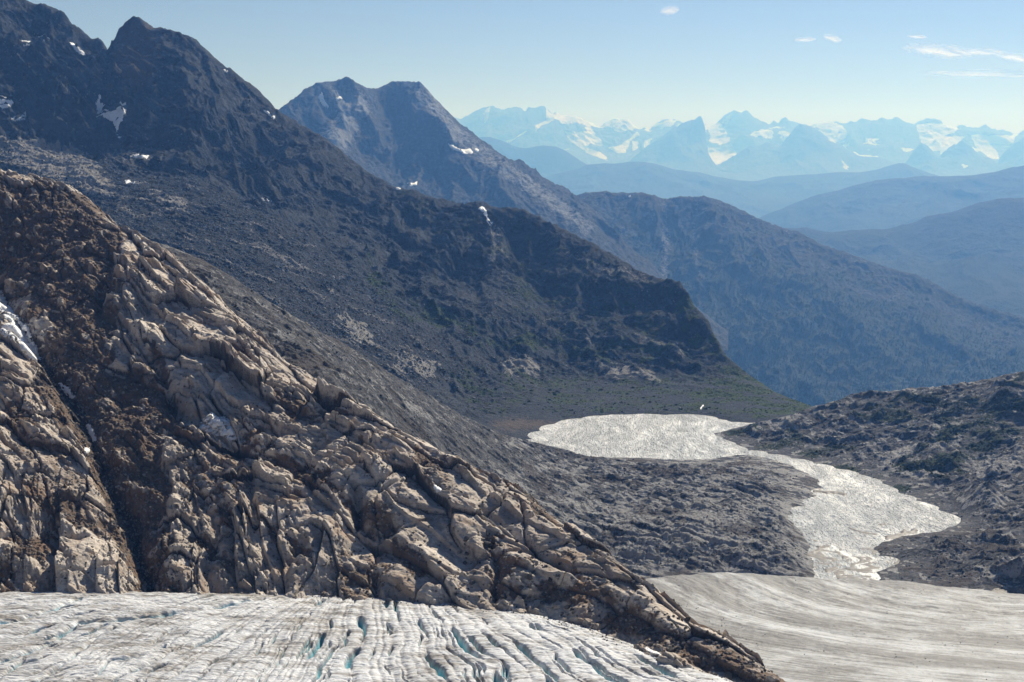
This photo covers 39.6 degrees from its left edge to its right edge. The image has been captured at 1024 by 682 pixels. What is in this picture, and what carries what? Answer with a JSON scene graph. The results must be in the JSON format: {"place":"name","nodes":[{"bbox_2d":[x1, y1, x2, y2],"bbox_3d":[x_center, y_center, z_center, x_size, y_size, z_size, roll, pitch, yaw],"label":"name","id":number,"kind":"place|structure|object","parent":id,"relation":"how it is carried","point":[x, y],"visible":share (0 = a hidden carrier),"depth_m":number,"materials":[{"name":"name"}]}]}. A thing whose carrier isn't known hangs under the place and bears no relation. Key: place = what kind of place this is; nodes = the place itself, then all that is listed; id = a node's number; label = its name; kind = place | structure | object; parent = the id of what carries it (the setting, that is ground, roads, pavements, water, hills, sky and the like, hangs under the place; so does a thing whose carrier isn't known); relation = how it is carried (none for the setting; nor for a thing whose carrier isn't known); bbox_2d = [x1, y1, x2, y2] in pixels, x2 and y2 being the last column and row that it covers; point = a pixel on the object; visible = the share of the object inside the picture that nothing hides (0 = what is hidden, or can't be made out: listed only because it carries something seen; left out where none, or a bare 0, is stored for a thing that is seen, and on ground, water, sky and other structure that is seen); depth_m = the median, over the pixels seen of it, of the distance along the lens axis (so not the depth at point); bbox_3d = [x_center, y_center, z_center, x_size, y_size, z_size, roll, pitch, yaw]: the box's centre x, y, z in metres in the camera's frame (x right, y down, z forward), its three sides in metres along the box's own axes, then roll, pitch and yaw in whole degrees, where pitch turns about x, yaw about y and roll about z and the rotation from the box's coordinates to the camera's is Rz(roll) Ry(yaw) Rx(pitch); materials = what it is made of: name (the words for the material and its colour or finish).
{"place":"outdoors","nodes":[
{"label":"outdoors","id":0,"kind":"place"},
{"bbox_2d":[0,591,732,681],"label":"crevassed glacier","id":1,"kind":"object","parent":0,"point":[48,636],"visible":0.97,"depth_m":731.34,"materials":[{"name":"white ice"}]},
{"bbox_2d":[301,596,729,680],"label":"ice margin rubble","id":2,"kind":"object","parent":1,"relation":"on","point":[522,614],"visible":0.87,"depth_m":777.07,"materials":[{"name":"stone"}]},
{"bbox_2d":[724,672,732,679],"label":"boulder","id":3,"kind":"object","parent":1,"relation":"on","point":[729,675],"visible":1,"depth_m":697.51,"materials":[{"name":"stone"}]},
{"bbox_2d":[0,168,785,681],"bbox_3d":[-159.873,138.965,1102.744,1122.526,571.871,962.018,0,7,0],"label":"tan rock terrain","id":4,"kind":"structure","parent":0,"point":[272,477],"depth_m":908.35,"materials":[{"name":"stone"}]},
{"bbox_2d":[8,246,14,251],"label":"boulder","id":5,"kind":"object","parent":4,"relation":"on","point":[11,248],"visible":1,"depth_m":1197.97,"materials":[{"name":"stone"}]},
{"bbox_2d":[0,291,40,361],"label":"snow patch","id":6,"kind":"object","parent":4,"relation":"on","point":[27,343],"visible":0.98,"depth_m":1082.31,"materials":[{"name":"white snow"}]},
{"bbox_2d":[55,249,63,254],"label":"boulder","id":7,"kind":"object","parent":4,"relation":"on","point":[59,252],"visible":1,"depth_m":1172.88,"materials":[{"name":"stone"}]},
{"bbox_2d":[58,383,74,398],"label":"snow patch","id":8,"kind":"object","parent":4,"relation":"on","point":[67,390],"visible":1,"depth_m":1028.93,"materials":[{"name":"white snow"}]},
{"bbox_2d":[86,424,96,441],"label":"snow patch","id":9,"kind":"object","parent":4,"relation":"on","point":[90,430],"visible":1,"depth_m":990.14,"materials":[{"name":"white snow"}]},
{"bbox_2d":[199,412,236,440],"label":"snow patch","id":10,"kind":"object","parent":4,"relation":"on","point":[213,421],"visible":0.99,"depth_m":965.48,"materials":[{"name":"white snow"}]},
{"bbox_2d":[433,485,441,492],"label":"snow patch","id":11,"kind":"object","parent":4,"relation":"on","point":[437,488],"visible":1,"depth_m":880.85,"materials":[{"name":"white snow"}]},
{"bbox_2d":[526,573,531,579],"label":"boulder","id":12,"kind":"object","parent":4,"relation":"on","point":[528,576],"visible":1,"depth_m":801.19,"materials":[{"name":"stone"}]},
{"bbox_2d":[645,647,660,655],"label":"snow patch","id":13,"kind":"object","parent":4,"relation":"on","point":[652,651],"visible":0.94,"depth_m":721.56,"materials":[{"name":"white snow"}]},
{"bbox_2d":[666,646,673,651],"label":"boulder","id":14,"kind":"object","parent":4,"relation":"on","point":[671,649],"visible":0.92,"depth_m":721.31,"materials":[{"name":"stone"}]},
{"bbox_2d":[700,660,707,667],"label":"boulder","id":15,"kind":"object","parent":4,"relation":"on","point":[703,663],"visible":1,"depth_m":708.54,"materials":[{"name":"stone"}]},
{"bbox_2d":[0,0,812,439],"bbox_3d":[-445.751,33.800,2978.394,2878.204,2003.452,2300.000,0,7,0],"label":"dark mountain","id":16,"kind":"structure","parent":0,"point":[458,288],"depth_m":2978.97,"materials":[{"name":"grey stone"}]},
{"bbox_2d":[0,95,13,108],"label":"snow patch","id":17,"kind":"object","parent":16,"relation":"on","point":[9,102],"visible":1,"depth_m":3211.77,"materials":[{"name":"white snow"}]},
{"bbox_2d":[11,112,25,120],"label":"snow patch","id":18,"kind":"object","parent":16,"relation":"on","point":[19,117],"visible":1,"depth_m":3190.02,"materials":[{"name":"white snow"}]},
{"bbox_2d":[70,42,84,54],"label":"snow patch","id":19,"kind":"object","parent":16,"relation":"on","point":[77,49],"visible":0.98,"depth_m":3460.04,"materials":[{"name":"white snow"}]},
{"bbox_2d":[95,94,125,131],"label":"snow patch","id":20,"kind":"object","parent":16,"relation":"on","point":[118,112],"visible":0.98,"depth_m":3230.92,"materials":[{"name":"white snow"}]},
{"bbox_2d":[133,154,148,158],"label":"snow patch","id":21,"kind":"object","parent":16,"relation":"on","point":[138,155],"visible":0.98,"depth_m":3078.94,"materials":[{"name":"white snow"}]},
{"bbox_2d":[0,4,800,413],"bbox_3d":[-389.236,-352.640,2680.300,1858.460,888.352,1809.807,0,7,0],"label":"talus rubble","id":22,"kind":"object","parent":16,"relation":"on","point":[210,224],"visible":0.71,"depth_m":2680.03,"materials":[{"name":"stone"}]},
{"bbox_2d":[478,206,492,225],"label":"snow patch","id":23,"kind":"object","parent":16,"relation":"on","point":[484,211],"visible":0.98,"depth_m":3327.66,"materials":[{"name":"white snow"}]},
{"bbox_2d":[368,190,810,420],"bbox_3d":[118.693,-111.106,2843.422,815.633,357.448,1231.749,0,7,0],"label":"slope scrub","id":24,"kind":"object","parent":16,"relation":"on","point":[746,386],"visible":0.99,"depth_m":2623.20,"materials":[{"name":"green plant"}]},
{"bbox_2d":[153,241,821,578],"bbox_3d":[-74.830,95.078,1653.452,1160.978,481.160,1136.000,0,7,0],"label":"grey rock terrain","id":25,"kind":"object","parent":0,"point":[398,409],"visible":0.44,"depth_m":1527.76,"materials":[{"name":"grey stone"}]},
{"bbox_2d":[279,77,727,356],"bbox_3d":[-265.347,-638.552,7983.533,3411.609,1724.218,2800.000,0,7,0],"label":"twin summit mountain","id":26,"kind":"structure","parent":0,"point":[402,134],"depth_m":8048.41,"materials":[{"name":"grey stone"}]},
{"bbox_2d":[318,92,328,108],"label":"snow patch","id":27,"kind":"object","parent":26,"relation":"on","point":[321,98],"visible":1,"depth_m":8207.12,"materials":[{"name":"white snow"}]},
{"bbox_2d":[449,144,472,153],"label":"snow patch","id":28,"kind":"object","parent":26,"relation":"on","point":[464,151],"visible":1,"depth_m":8072.60,"materials":[{"name":"white snow"}]},
{"bbox_2d":[27,0,1023,133],"label":"sky","id":29,"kind":"structure","parent":0,"point":[597,62],"materials":[{"name":"blue"}]},
{"bbox_2d":[478,137,586,176],"bbox_3d":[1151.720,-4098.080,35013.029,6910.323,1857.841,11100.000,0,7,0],"label":"dim hill range","id":30,"kind":"structure","parent":0,"point":[544,161],"depth_m":35156.12,"materials":[{"name":"blue stone"}]},
{"bbox_2d":[664,7,676,12],"bbox_3d":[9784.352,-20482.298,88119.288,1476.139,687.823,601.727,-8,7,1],"label":"cloud","id":31,"kind":"structure","parent":0,"point":[671,10],"depth_m":87871.78,"materials":[{"name":"white"}]},
{"bbox_2d":[454,105,1023,165],"bbox_3d":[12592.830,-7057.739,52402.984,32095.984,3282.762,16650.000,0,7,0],"label":"snowy mountain range","id":32,"kind":"structure","parent":0,"point":[735,132],"depth_m":52289.27,"materials":[{"name":"white snow"}]},
{"bbox_2d":[544,162,937,217],"bbox_3d":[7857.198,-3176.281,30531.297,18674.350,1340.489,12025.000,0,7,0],"label":"blue ridge","id":33,"kind":"structure","parent":0,"point":[759,198],"depth_m":29970.50,"materials":[{"name":"blue stone"}]},
{"bbox_2d":[527,414,960,579],"bbox_3d":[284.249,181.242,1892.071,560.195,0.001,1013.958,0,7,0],"label":"lake water","id":34,"kind":"structure","parent":0,"point":[864,504],"depth_m":1878.70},
{"bbox_2d":[807,484,1006,592],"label":"ice","id":35,"kind":"structure","parent":34,"relation":"in","point":[818,555],"depth_m":1506.36,"materials":[{"name":"white ice"}]},
{"bbox_2d":[577,191,1023,405],"bbox_3d":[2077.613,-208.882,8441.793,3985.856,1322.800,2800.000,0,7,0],"label":"forested ridge","id":36,"kind":"structure","parent":0,"point":[694,219],"depth_m":8385.00,"materials":[{"name":"plant"}]},
{"bbox_2d":[614,208,1023,405],"bbox_3d":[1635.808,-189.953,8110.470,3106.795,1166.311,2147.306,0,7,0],"label":"ridge forest","id":37,"kind":"object","parent":36,"relation":"on","point":[866,350],"visible":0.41,"depth_m":7979.67,"materials":[{"name":"green plant"}]},
{"bbox_2d":[628,116,1023,180],"bbox_3d":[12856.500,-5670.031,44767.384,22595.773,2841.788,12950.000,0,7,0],"label":"pointed mountain range","id":38,"kind":"structure","parent":0,"point":[801,149],"depth_m":44752.91,"materials":[{"name":"blue stone"}]},
{"bbox_2d":[825,35,838,41],"bbox_3d":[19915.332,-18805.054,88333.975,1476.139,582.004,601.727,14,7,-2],"label":"cloud","id":39,"kind":"structure","parent":0,"point":[833,37],"depth_m":88098.35,"materials":[{"name":"white"}]},
{"bbox_2d":[646,572,1023,681],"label":"smooth glacier","id":40,"kind":"object","parent":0,"point":[808,614],"visible":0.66,"depth_m":1235.12,"materials":[{"name":"white ice"}]},
{"bbox_2d":[657,575,1022,680],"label":"glacier rubble","id":41,"kind":"object","parent":40,"relation":"on","point":[845,616],"visible":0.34,"depth_m":1203.42,"materials":[{"name":"stone"}]},
{"bbox_2d":[714,371,1023,593],"bbox_3d":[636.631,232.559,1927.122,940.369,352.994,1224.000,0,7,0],"label":"rocky hill","id":42,"kind":"structure","parent":0,"point":[1002,504],"depth_m":1945.33,"materials":[{"name":"grey stone"}]},
{"bbox_2d":[721,377,1023,589],"bbox_3d":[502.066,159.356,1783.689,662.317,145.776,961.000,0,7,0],"label":"hillside rubble","id":43,"kind":"object","parent":42,"relation":"on","point":[1016,580],"visible":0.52,"depth_m":1778.16,"materials":[{"name":"stone"}]},
{"bbox_2d":[729,372,1023,491],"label":"hill scrub","id":44,"kind":"object","parent":42,"relation":"on","point":[932,432],"visible":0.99,"depth_m":2037.19,"materials":[{"name":"green plant"}]},
{"bbox_2d":[759,166,1023,231],"bbox_3d":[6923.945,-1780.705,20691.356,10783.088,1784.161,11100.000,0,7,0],"label":"broad blue ridge","id":45,"kind":"structure","parent":0,"point":[886,203],"depth_m":20409.58,"materials":[{"name":"blue stone"}]},
{"bbox_2d":[787,197,1023,316],"bbox_3d":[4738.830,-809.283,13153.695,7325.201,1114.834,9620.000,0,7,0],"label":"distant mountain","id":46,"kind":"structure","parent":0,"point":[974,253],"depth_m":12968.87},
{"bbox_2d":[914,44,968,57],"bbox_3d":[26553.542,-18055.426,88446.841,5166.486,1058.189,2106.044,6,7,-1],"label":"cloud","id":47,"kind":"structure","parent":0,"point":[940,51],"depth_m":87698.24,"materials":[{"name":"white"}]},
{"bbox_2d":[929,69,1023,77],"bbox_3d":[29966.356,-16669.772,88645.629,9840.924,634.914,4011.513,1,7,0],"label":"cloud","id":48,"kind":"structure","parent":0,"point":[991,73],"depth_m":87139.72,"materials":[{"name":"white"}]},
{"bbox_2d":[961,48,1000,55],"bbox_3d":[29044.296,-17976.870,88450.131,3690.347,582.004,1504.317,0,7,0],"label":"cloud","id":49,"kind":"structure","parent":0,"point":[981,51],"depth_m":87868.47,"materials":[{"name":"white"}]},
{"bbox_2d":[995,52,1023,61],"bbox_3d":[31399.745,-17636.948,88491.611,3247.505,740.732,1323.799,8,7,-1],"label":"cloud","id":50,"kind":"structure","parent":0,"point":[1016,57],"depth_m":88071.41,"materials":[{"name":"white"}]}
]}

